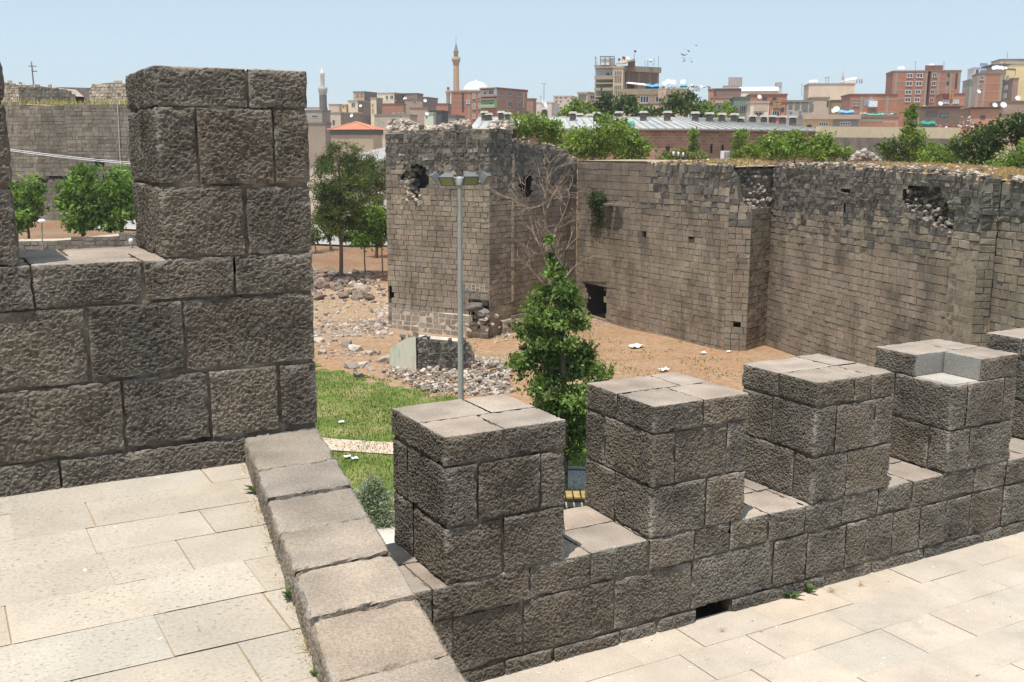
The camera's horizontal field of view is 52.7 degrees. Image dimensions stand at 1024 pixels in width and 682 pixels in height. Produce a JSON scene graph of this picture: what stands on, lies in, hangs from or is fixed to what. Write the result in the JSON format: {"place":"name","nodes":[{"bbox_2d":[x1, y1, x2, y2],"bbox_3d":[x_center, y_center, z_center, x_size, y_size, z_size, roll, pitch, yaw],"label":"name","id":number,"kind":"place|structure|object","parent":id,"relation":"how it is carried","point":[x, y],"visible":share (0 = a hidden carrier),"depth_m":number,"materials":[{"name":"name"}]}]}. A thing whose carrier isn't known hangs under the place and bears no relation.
{"place":"outdoors","nodes":[
{"label":"outdoors","id":0,"kind":"place"},
{"bbox_2d":[0,463,317,681],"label":"terrace","id":1,"kind":"structure","parent":0,"point":[171,577],"depth_m":3.83,"materials":[{"name":"stone"}]},
{"bbox_2d":[98,219,386,245],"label":"street","id":2,"kind":"structure","parent":0,"point":[129,225],"depth_m":84.81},
{"bbox_2d":[322,437,393,453],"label":"path","id":3,"kind":"structure","parent":0,"point":[354,445],"depth_m":31.71,"materials":[{"name":"stone"}]},
{"bbox_2d":[376,511,394,543],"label":"pavement","id":4,"kind":"structure","parent":0,"point":[387,534],"depth_m":24.52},
{"bbox_2d":[315,358,587,523],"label":"lawn","id":5,"kind":"structure","parent":0,"point":[323,427],"depth_m":35.87,"materials":[{"name":"plant"}]},
{"bbox_2d":[352,471,394,527],"bbox_3d":[-3.402,3.973,25.002,1.480,1.788,1.321,-6,12,-29],"label":"olive bush","id":6,"kind":"object","parent":5,"relation":"on","point":[375,498],"visible":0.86,"depth_m":24.79,"materials":[{"name":"green plant"}]},
{"bbox_2d":[428,172,492,400],"bbox_3d":[-1.535,-0.773,30.795,1.908,8.429,0.651,0,11,0],"label":"street lamp","id":7,"kind":"object","parent":5,"relation":"on","point":[468,178],"visible":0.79,"depth_m":30.29,"materials":[{"name":"metal"}]},
{"bbox_2d":[497,233,616,472],"bbox_3d":[1.333,0.578,28.821,2.970,7.169,2.695,5,12,24],"label":"sweetgum tree","id":8,"kind":"object","parent":5,"relation":"on","point":[548,341],"visible":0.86,"depth_m":28.44,"materials":[{"name":"green plant"}]},
{"bbox_2d":[562,466,586,507],"bbox_3d":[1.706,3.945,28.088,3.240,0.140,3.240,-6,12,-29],"label":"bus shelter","id":9,"kind":"object","parent":5,"relation":"on","point":[570,476],"visible":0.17,"depth_m":28.28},
{"bbox_2d":[0,0,1023,116],"label":"sky","id":10,"kind":"structure","parent":0,"point":[379,46],"materials":[{"name":"blue"}]},
{"bbox_2d":[18,139,1023,407],"bbox_3d":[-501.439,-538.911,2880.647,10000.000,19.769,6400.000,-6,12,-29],"label":"ground","id":11,"kind":"structure","parent":0,"point":[642,363],"depth_m":48.54,"materials":[{"name":"soil"}]},
{"bbox_2d":[8,172,52,238],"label":"leafy tree","id":12,"kind":"object","parent":11,"relation":"on","point":[28,197],"visible":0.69,"depth_m":69.50,"materials":[{"name":"green plant"}]},
{"bbox_2d":[1,80,130,220],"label":"bastion","id":13,"kind":"object","parent":11,"relation":"on","point":[93,132],"visible":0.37,"depth_m":90.88,"materials":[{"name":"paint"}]},
{"bbox_2d":[1,97,126,105],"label":"dry grass","id":14,"kind":"structure","parent":13,"relation":"on","point":[74,102],"depth_m":91.07,"materials":[{"name":"plant"}]},
{"bbox_2d":[19,232,138,251],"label":"retaining wall","id":15,"kind":"structure","parent":11,"relation":"on","point":[120,239],"depth_m":68.30,"materials":[{"name":"stone"}]},
{"bbox_2d":[48,160,118,236],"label":"leafy tree","id":16,"kind":"object","parent":11,"relation":"on","point":[80,196],"visible":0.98,"depth_m":69.87,"materials":[{"name":"green plant"}]},
{"bbox_2d":[96,163,135,232],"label":"leafy tree","id":17,"kind":"object","parent":11,"relation":"on","point":[120,204],"visible":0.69,"depth_m":70.48,"materials":[{"name":"green plant"}]},
{"bbox_2d":[305,110,330,122],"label":"house","id":18,"kind":"structure","parent":11,"relation":"on","point":[318,115],"depth_m":225.45,"materials":[{"name":"paint"}]},
{"bbox_2d":[308,122,331,167],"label":"house","id":19,"kind":"structure","parent":11,"relation":"on","point":[319,136],"depth_m":201.72,"materials":[{"name":"paint"}]},
{"bbox_2d":[318,67,327,109],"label":"minaret","id":20,"kind":"object","parent":11,"relation":"on","point":[322,89],"visible":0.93,"depth_m":281.65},
{"bbox_2d":[308,140,381,277],"bbox_3d":[-10.002,-7.474,60.139,4.547,8.657,4.506,-6,12,-29],"label":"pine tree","id":21,"kind":"object","parent":11,"relation":"on","point":[334,200],"visible":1,"depth_m":59.65,"materials":[{"name":"green plant"}]},
{"bbox_2d":[330,112,369,127],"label":"house","id":22,"kind":"structure","parent":11,"relation":"on","point":[338,118],"depth_m":236.95,"materials":[{"name":"paint"}]},
{"bbox_2d":[327,121,385,179],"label":"tiled house","id":23,"kind":"structure","parent":11,"relation":"on","point":[368,137],"depth_m":183.16,"materials":[{"name":"paint"}]},
{"bbox_2d":[348,100,370,124],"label":"house","id":24,"kind":"structure","parent":11,"relation":"on","point":[353,106],"depth_m":284.07,"materials":[{"name":"paint"}]},
{"bbox_2d":[353,91,376,100],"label":"flats","id":25,"kind":"structure","parent":11,"relation":"on","point":[363,95],"depth_m":322.51,"materials":[{"name":"grey concrete"}]},
{"bbox_2d":[347,205,385,271],"bbox_3d":[-9.322,-6.323,64.653,3.327,4.898,2.930,6,12,29],"label":"young tree","id":26,"kind":"object","parent":11,"relation":"on","point":[361,239],"visible":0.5,"depth_m":63.96,"materials":[{"name":"green plant"}]},
{"bbox_2d":[348,151,385,257],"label":"pine tree","id":27,"kind":"object","parent":11,"relation":"on","point":[380,182],"visible":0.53,"depth_m":73.45,"materials":[{"name":"green plant"}]},
{"bbox_2d":[352,147,385,196],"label":"tin shed","id":28,"kind":"structure","parent":11,"relation":"on","point":[380,152],"depth_m":167.17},
{"bbox_2d":[370,97,382,125],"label":"stair tower","id":29,"kind":"structure","parent":11,"relation":"on","point":[376,105],"depth_m":281.86,"materials":[{"name":"paint"}]},
{"bbox_2d":[367,201,386,276],"bbox_3d":[-7.905,-6.061,63.061,1.900,4.921,2.450,-3,11,-15],"label":"young tree","id":30,"kind":"object","parent":11,"relation":"on","point":[380,218],"visible":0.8,"depth_m":62.46,"materials":[{"name":"green plant"}]},
{"bbox_2d":[377,92,404,102],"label":"flats","id":31,"kind":"structure","parent":11,"relation":"on","point":[392,96],"depth_m":318.01,"materials":[{"name":"paint"}]},
{"bbox_2d":[382,103,405,113],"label":"house","id":32,"kind":"structure","parent":11,"relation":"on","point":[389,108],"depth_m":278.66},
{"bbox_2d":[374,114,417,138],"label":"house","id":33,"kind":"structure","parent":11,"relation":"on","point":[381,118],"depth_m":245.65,"materials":[{"name":"paint"}]},
{"bbox_2d":[376,85,973,127],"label":"roof scrap","id":34,"kind":"object","parent":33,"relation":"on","point":[895,113],"visible":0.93,"depth_m":156.59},
{"bbox_2d":[404,99,430,113],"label":"house","id":35,"kind":"structure","parent":11,"relation":"on","point":[415,103],"depth_m":293.49,"materials":[{"name":"paint"}]},
{"bbox_2d":[409,107,432,124],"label":"house","id":36,"kind":"structure","parent":11,"relation":"on","point":[419,111],"depth_m":256.53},
{"bbox_2d":[424,112,436,125],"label":"shed","id":37,"kind":"structure","parent":11,"relation":"on","point":[430,119],"depth_m":195.85,"materials":[{"name":"paint"}]},
{"bbox_2d":[389,331,474,371],"bbox_3d":[-3.410,0.844,43.256,3.696,2.678,1.640,1,11,6],"label":"wall stub","id":38,"kind":"object","parent":11,"relation":"on","point":[417,351],"depth_m":42.85,"materials":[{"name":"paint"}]},
{"bbox_2d":[430,110,448,124],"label":"shed","id":39,"kind":"structure","parent":11,"relation":"on","point":[441,116],"depth_m":200.77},
{"bbox_2d":[452,44,459,90],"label":"minaret","id":40,"kind":"object","parent":11,"relation":"on","point":[455,59],"visible":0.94,"depth_m":319.36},
{"bbox_2d":[385,117,527,337],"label":"ruined tower","id":41,"kind":"structure","parent":11,"relation":"on","point":[422,231],"depth_m":50.66,"materials":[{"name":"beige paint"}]},
{"bbox_2d":[311,267,610,396],"bbox_3d":[-3.693,-1.567,53.725,16.527,1.883,29.652,-6,12,-29],"label":"rubble","id":42,"kind":"object","parent":11,"relation":"on","point":[381,327],"visible":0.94,"depth_m":50.41,"materials":[{"name":"stone"}]},
{"bbox_2d":[451,91,480,124],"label":"flats","id":43,"kind":"structure","parent":11,"relation":"on","point":[466,104],"depth_m":242.57,"materials":[{"name":"orange brick"}]},
{"bbox_2d":[459,79,487,90],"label":"mosque","id":44,"kind":"structure","parent":11,"relation":"on","point":[475,85],"depth_m":339.23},
{"bbox_2d":[479,87,527,116],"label":"flats","id":45,"kind":"structure","parent":11,"relation":"on","point":[494,100],"depth_m":236.24,"materials":[{"name":"pink concrete"}]},
{"bbox_2d":[507,109,567,149],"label":"bush","id":46,"kind":"object","parent":11,"relation":"on","point":[545,129],"visible":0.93,"depth_m":68.29,"materials":[{"name":"green plant"}]},
{"bbox_2d":[479,146,607,317],"bbox_3d":[1.561,-3.546,44.202,6.948,9.610,3.765,-6,12,-29],"label":"dead tree","id":47,"kind":"object","parent":11,"relation":"on","point":[546,247],"visible":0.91,"depth_m":43.66,"materials":[{"name":"wood"}]},
{"bbox_2d":[536,102,559,116],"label":"flats","id":48,"kind":"structure","parent":11,"relation":"on","point":[553,107],"depth_m":322.99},
{"bbox_2d":[553,96,577,116],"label":"flats","id":49,"kind":"structure","parent":11,"relation":"on","point":[561,100],"depth_m":410.61,"materials":[{"name":"paint"}]},
{"bbox_2d":[553,98,600,116],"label":"leafy tree","id":50,"kind":"object","parent":11,"relation":"on","point":[579,106],"visible":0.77,"depth_m":124.47,"materials":[{"name":"green plant"}]},
{"bbox_2d":[577,92,594,116],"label":"flats","id":51,"kind":"structure","parent":11,"relation":"on","point":[587,96],"depth_m":200.34,"materials":[{"name":"paint"}]},
{"bbox_2d":[555,111,635,159],"bbox_3d":[5.486,-12.255,64.783,5.110,4.248,4.957,-6,12,-29],"label":"bush","id":52,"kind":"object","parent":11,"relation":"on","point":[599,145],"visible":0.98,"depth_m":64.62,"materials":[{"name":"green plant"}]},
{"bbox_2d":[588,87,618,116],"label":"leafy tree","id":53,"kind":"object","parent":11,"relation":"on","point":[606,101],"visible":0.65,"depth_m":124.71,"materials":[{"name":"green plant"}]},
{"bbox_2d":[594,65,615,102],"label":"tower block","id":54,"kind":"structure","parent":11,"relation":"on","point":[603,78],"depth_m":184.66,"materials":[{"name":"beige concrete"}]},
{"bbox_2d":[612,66,625,116],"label":"stair tower","id":55,"kind":"structure","parent":11,"relation":"on","point":[618,78],"depth_m":182.33,"materials":[{"name":"beige concrete"}]},
{"bbox_2d":[611,91,644,116],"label":"leafy tree","id":56,"kind":"object","parent":11,"relation":"on","point":[628,101],"visible":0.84,"depth_m":122.77,"materials":[{"name":"green plant"}]},
{"bbox_2d":[610,116,657,159],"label":"bush","id":57,"kind":"object","parent":11,"relation":"on","point":[636,142],"visible":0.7,"depth_m":66.87,"materials":[{"name":"green plant"}]},
{"bbox_2d":[624,66,661,88],"bbox_3d":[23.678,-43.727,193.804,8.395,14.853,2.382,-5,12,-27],"label":"flats","id":58,"kind":"structure","parent":11,"relation":"on","point":[641,74],"depth_m":192.00,"materials":[{"name":"concrete"}]},
{"bbox_2d":[472,108,815,165],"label":"barracks","id":59,"kind":"structure","parent":11,"relation":"on","point":[667,131],"depth_m":97.05,"materials":[{"name":"metal"}]},
{"bbox_2d":[628,103,664,116],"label":"leafy tree","id":60,"kind":"object","parent":11,"relation":"on","point":[654,112],"visible":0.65,"depth_m":120.58,"materials":[{"name":"green plant"}]},
{"bbox_2d":[620,88,691,116],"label":"flats","id":61,"kind":"structure","parent":11,"relation":"on","point":[647,96],"depth_m":168.69,"materials":[{"name":"beige concrete"}]},
{"bbox_2d":[658,90,688,116],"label":"leafy tree","id":62,"kind":"object","parent":11,"relation":"on","point":[672,104],"visible":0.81,"depth_m":122.33,"materials":[{"name":"green plant"}]},
{"bbox_2d":[655,145,711,159],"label":"bush","id":63,"kind":"object","parent":11,"relation":"on","point":[665,155],"visible":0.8,"depth_m":68.45,"materials":[{"name":"green plant"}]},
{"bbox_2d":[687,126,700,159],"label":"bush","id":64,"kind":"object","parent":11,"relation":"on","point":[693,136],"visible":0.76,"depth_m":78.53,"materials":[{"name":"green plant"}]},
{"bbox_2d":[680,89,711,117],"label":"leafy tree","id":65,"kind":"object","parent":11,"relation":"on","point":[690,106],"visible":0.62,"depth_m":121.39,"materials":[{"name":"green plant"}]},
{"bbox_2d":[696,606,713,618],"bbox_3d":[0.003,5.626,1.008,60.000,8.170,11.910,-6,12,-29],"label":"rampart","id":66,"kind":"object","parent":11,"relation":"on","point":[701,611],"depth_m":7.44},
{"bbox_2d":[0,63,316,496],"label":"parapet","id":67,"kind":"structure","parent":66,"relation":"on","point":[180,338],"depth_m":5.05,"materials":[{"name":"stone"}]},
{"bbox_2d":[244,428,466,681],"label":"kerb wall","id":68,"kind":"structure","parent":66,"relation":"on","point":[361,615],"depth_m":3.62,"materials":[{"name":"stone"}]},
{"bbox_2d":[386,328,1023,681],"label":"crenellated parapet","id":69,"kind":"structure","parent":66,"relation":"on","point":[775,479],"depth_m":7.05,"materials":[{"name":"stone"}]},
{"bbox_2d":[694,99,721,117],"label":"leafy tree","id":70,"kind":"object","parent":11,"relation":"on","point":[705,107],"visible":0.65,"depth_m":118.83,"materials":[{"name":"green plant"}]},
{"bbox_2d":[710,96,733,117],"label":"house","id":71,"kind":"structure","parent":11,"relation":"on","point":[719,100],"depth_m":175.85,"materials":[{"name":"pink concrete"}]},
{"bbox_2d":[714,88,741,96],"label":"house","id":72,"kind":"structure","parent":11,"relation":"on","point":[735,92],"depth_m":234.14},
{"bbox_2d":[719,100,739,117],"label":"leafy tree","id":73,"kind":"object","parent":11,"relation":"on","point":[727,106],"visible":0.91,"depth_m":118.77,"materials":[{"name":"green plant"}]},
{"bbox_2d":[729,128,751,160],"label":"bush","id":74,"kind":"object","parent":11,"relation":"on","point":[740,135],"visible":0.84,"depth_m":76.41,"materials":[{"name":"green plant"}]},
{"bbox_2d":[730,96,750,119],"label":"house","id":75,"kind":"structure","parent":11,"relation":"on","point":[740,102],"depth_m":164.08,"materials":[{"name":"paint"}]},
{"bbox_2d":[746,101,769,121],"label":"house","id":76,"kind":"structure","parent":11,"relation":"on","point":[758,108],"depth_m":156.40,"materials":[{"name":"paint"}]},
{"bbox_2d":[739,87,778,96],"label":"hall","id":77,"kind":"structure","parent":11,"relation":"on","point":[745,91],"depth_m":293.05,"materials":[{"name":"paint"}]},
{"bbox_2d":[747,94,787,100],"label":"house","id":78,"kind":"structure","parent":11,"relation":"on","point":[773,97],"depth_m":195.29,"materials":[{"name":"red brick"}]},
{"bbox_2d":[512,140,1023,366],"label":"curtain wall","id":79,"kind":"structure","parent":11,"relation":"on","point":[854,264],"depth_m":46.31,"materials":[{"name":"stone"}]},
{"bbox_2d":[584,189,608,229],"bbox_3d":[4.467,-6.952,54.791,0.850,2.271,2.022,-6,12,-29],"label":"ivy tuft","id":80,"kind":"object","parent":79,"relation":"attached to","point":[596,204],"visible":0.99,"depth_m":54.65,"materials":[{"name":"green plant"}]},
{"bbox_2d":[512,136,1023,182],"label":"loose stones","id":81,"kind":"object","parent":79,"relation":"on","point":[938,170],"visible":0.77,"depth_m":40.20,"materials":[{"name":"stone"}]},
{"bbox_2d":[517,142,1023,181],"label":"dry grass","id":82,"kind":"structure","parent":79,"relation":"on","point":[1005,172],"depth_m":39.93,"materials":[{"name":"plant"}]},
{"bbox_2d":[738,127,801,164],"bbox_3d":[16.145,-11.737,64.641,4.444,3.451,2.580,-3,11,-18],"label":"bush","id":83,"kind":"object","parent":11,"relation":"on","point":[767,147],"visible":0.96,"depth_m":64.35,"materials":[{"name":"green plant"}]},
{"bbox_2d":[768,101,786,123],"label":"house","id":84,"kind":"structure","parent":11,"relation":"on","point":[777,112],"depth_m":157.37,"materials":[{"name":"paint"}]},
{"bbox_2d":[772,127,818,163],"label":"bush","id":85,"kind":"object","parent":11,"relation":"on","point":[800,142],"visible":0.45,"depth_m":65.47,"materials":[{"name":"green plant"}]},
{"bbox_2d":[785,100,813,124],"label":"house","id":86,"kind":"structure","parent":11,"relation":"on","point":[798,107],"depth_m":159.36,"materials":[{"name":"paint"}]},
{"bbox_2d":[805,97,829,114],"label":"house","id":87,"kind":"structure","parent":11,"relation":"on","point":[821,105],"depth_m":173.89,"materials":[{"name":"paint"}]},
{"bbox_2d":[797,126,854,162],"bbox_3d":[19.729,-11.766,64.781,4.143,3.361,2.718,-6,12,-29],"label":"bush","id":88,"kind":"object","parent":11,"relation":"on","point":[823,148],"visible":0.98,"depth_m":64.36,"materials":[{"name":"green plant"}]},
{"bbox_2d":[795,115,860,127],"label":"house","id":89,"kind":"structure","parent":11,"relation":"on","point":[810,121],"depth_m":137.24,"materials":[{"name":"paint"}]},
{"bbox_2d":[803,83,855,99],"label":"hall","id":90,"kind":"structure","parent":11,"relation":"on","point":[834,91],"depth_m":253.85,"materials":[{"name":"paint"}]},
{"bbox_2d":[847,148,881,161],"bbox_3d":[22.198,-11.646,64.906,2.257,0.921,2.415,2,11,8],"label":"rubble heap","id":91,"kind":"object","parent":11,"relation":"on","point":[863,154],"visible":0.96,"depth_m":64.29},
{"bbox_2d":[841,94,897,114],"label":"house","id":92,"kind":"structure","parent":11,"relation":"on","point":[858,103],"depth_m":210.21,"materials":[{"name":"pink concrete"}]},
{"bbox_2d":[859,115,899,126],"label":"house","id":93,"kind":"structure","parent":11,"relation":"on","point":[878,120],"depth_m":146.94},
{"bbox_2d":[814,126,960,163],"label":"garden wall","id":94,"kind":"structure","parent":11,"relation":"on","point":[859,138],"depth_m":85.11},
{"bbox_2d":[872,133,922,162],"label":"bush","id":95,"kind":"object","parent":11,"relation":"on","point":[897,153],"visible":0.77,"depth_m":70.45,"materials":[{"name":"green plant"}]},
{"bbox_2d":[885,70,928,126],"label":"flats","id":96,"kind":"structure","parent":11,"relation":"on","point":[908,87],"depth_m":258.46,"materials":[{"name":"brick"}]},
{"bbox_2d":[894,103,943,162],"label":"leafy tree","id":97,"kind":"object","parent":11,"relation":"on","point":[916,139],"visible":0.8,"depth_m":68.46,"materials":[{"name":"green plant"}]},
{"bbox_2d":[904,106,963,126],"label":"house","id":98,"kind":"structure","parent":11,"relation":"on","point":[943,114],"depth_m":161.61,"materials":[{"name":"paint"}]},
{"bbox_2d":[913,142,966,164],"bbox_3d":[26.054,-10.933,63.014,2.718,2.424,2.945,-6,12,-29],"label":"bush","id":99,"kind":"object","parent":11,"relation":"on","point":[940,155],"visible":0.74,"depth_m":63.00,"materials":[{"name":"green plant"}]},
{"bbox_2d":[926,70,961,105],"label":"flats","id":100,"kind":"structure","parent":11,"relation":"on","point":[943,81],"depth_m":258.99,"materials":[{"name":"orange brick"}]},
{"bbox_2d":[917,124,979,150],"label":"house","id":101,"kind":"structure","parent":11,"relation":"on","point":[965,127],"depth_m":149.09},
{"bbox_2d":[936,93,965,108],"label":"house","id":102,"kind":"structure","parent":11,"relation":"on","point":[958,99],"depth_m":219.81,"materials":[{"name":"red brick"}]},
{"bbox_2d":[962,79,971,107],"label":"flats","id":103,"kind":"structure","parent":11,"relation":"on","point":[967,87],"depth_m":269.99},
{"bbox_2d":[944,122,1010,165],"bbox_3d":[27.321,-11.169,61.133,3.450,3.590,3.312,-6,12,-29],"label":"bush","id":104,"kind":"object","parent":11,"relation":"on","point":[963,151],"visible":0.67,"depth_m":60.75,"materials":[{"name":"green plant"}]},
{"bbox_2d":[959,107,1000,153],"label":"house","id":105,"kind":"structure","parent":11,"relation":"on","point":[976,114],"depth_m":166.62,"materials":[{"name":"paint"}]},
{"bbox_2d":[970,72,1008,106],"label":"tower block","id":106,"kind":"structure","parent":11,"relation":"on","point":[988,85],"depth_m":234.22,"materials":[{"name":"pink concrete"}]},
{"bbox_2d":[973,109,1023,154],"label":"leafy tree","id":107,"kind":"object","parent":11,"relation":"on","point":[998,132],"visible":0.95,"depth_m":58.93,"materials":[{"name":"green plant"}]},
{"bbox_2d":[982,137,1023,169],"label":"bush","id":108,"kind":"object","parent":11,"relation":"on","point":[1015,159],"visible":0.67,"depth_m":56.68,"materials":[{"name":"green plant"}]},
{"bbox_2d":[989,101,1023,146],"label":"house","id":109,"kind":"structure","parent":11,"relation":"on","point":[1012,106],"depth_m":185.85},
{"bbox_2d":[1001,78,1018,100],"bbox_3d":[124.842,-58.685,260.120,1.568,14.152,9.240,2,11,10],"label":"flats","id":110,"kind":"structure","parent":11,"relation":"on","point":[1011,91],"depth_m":256.25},
{"bbox_2d":[1001,62,1023,100],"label":"flats","id":111,"kind":"structure","parent":11,"relation":"on","point":[1019,67],"depth_m":282.81,"materials":[{"name":"paint"}]},
{"bbox_2d":[431,330,758,393],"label":"sparse grass","id":112,"kind":"structure","parent":0,"point":[644,358],"depth_m":45.03,"materials":[{"name":"plant"}]},
{"bbox_2d":[482,531,1023,681],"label":"terrace","id":113,"kind":"structure","parent":0,"point":[956,615],"depth_m":6.89,"materials":[{"name":"stone"}]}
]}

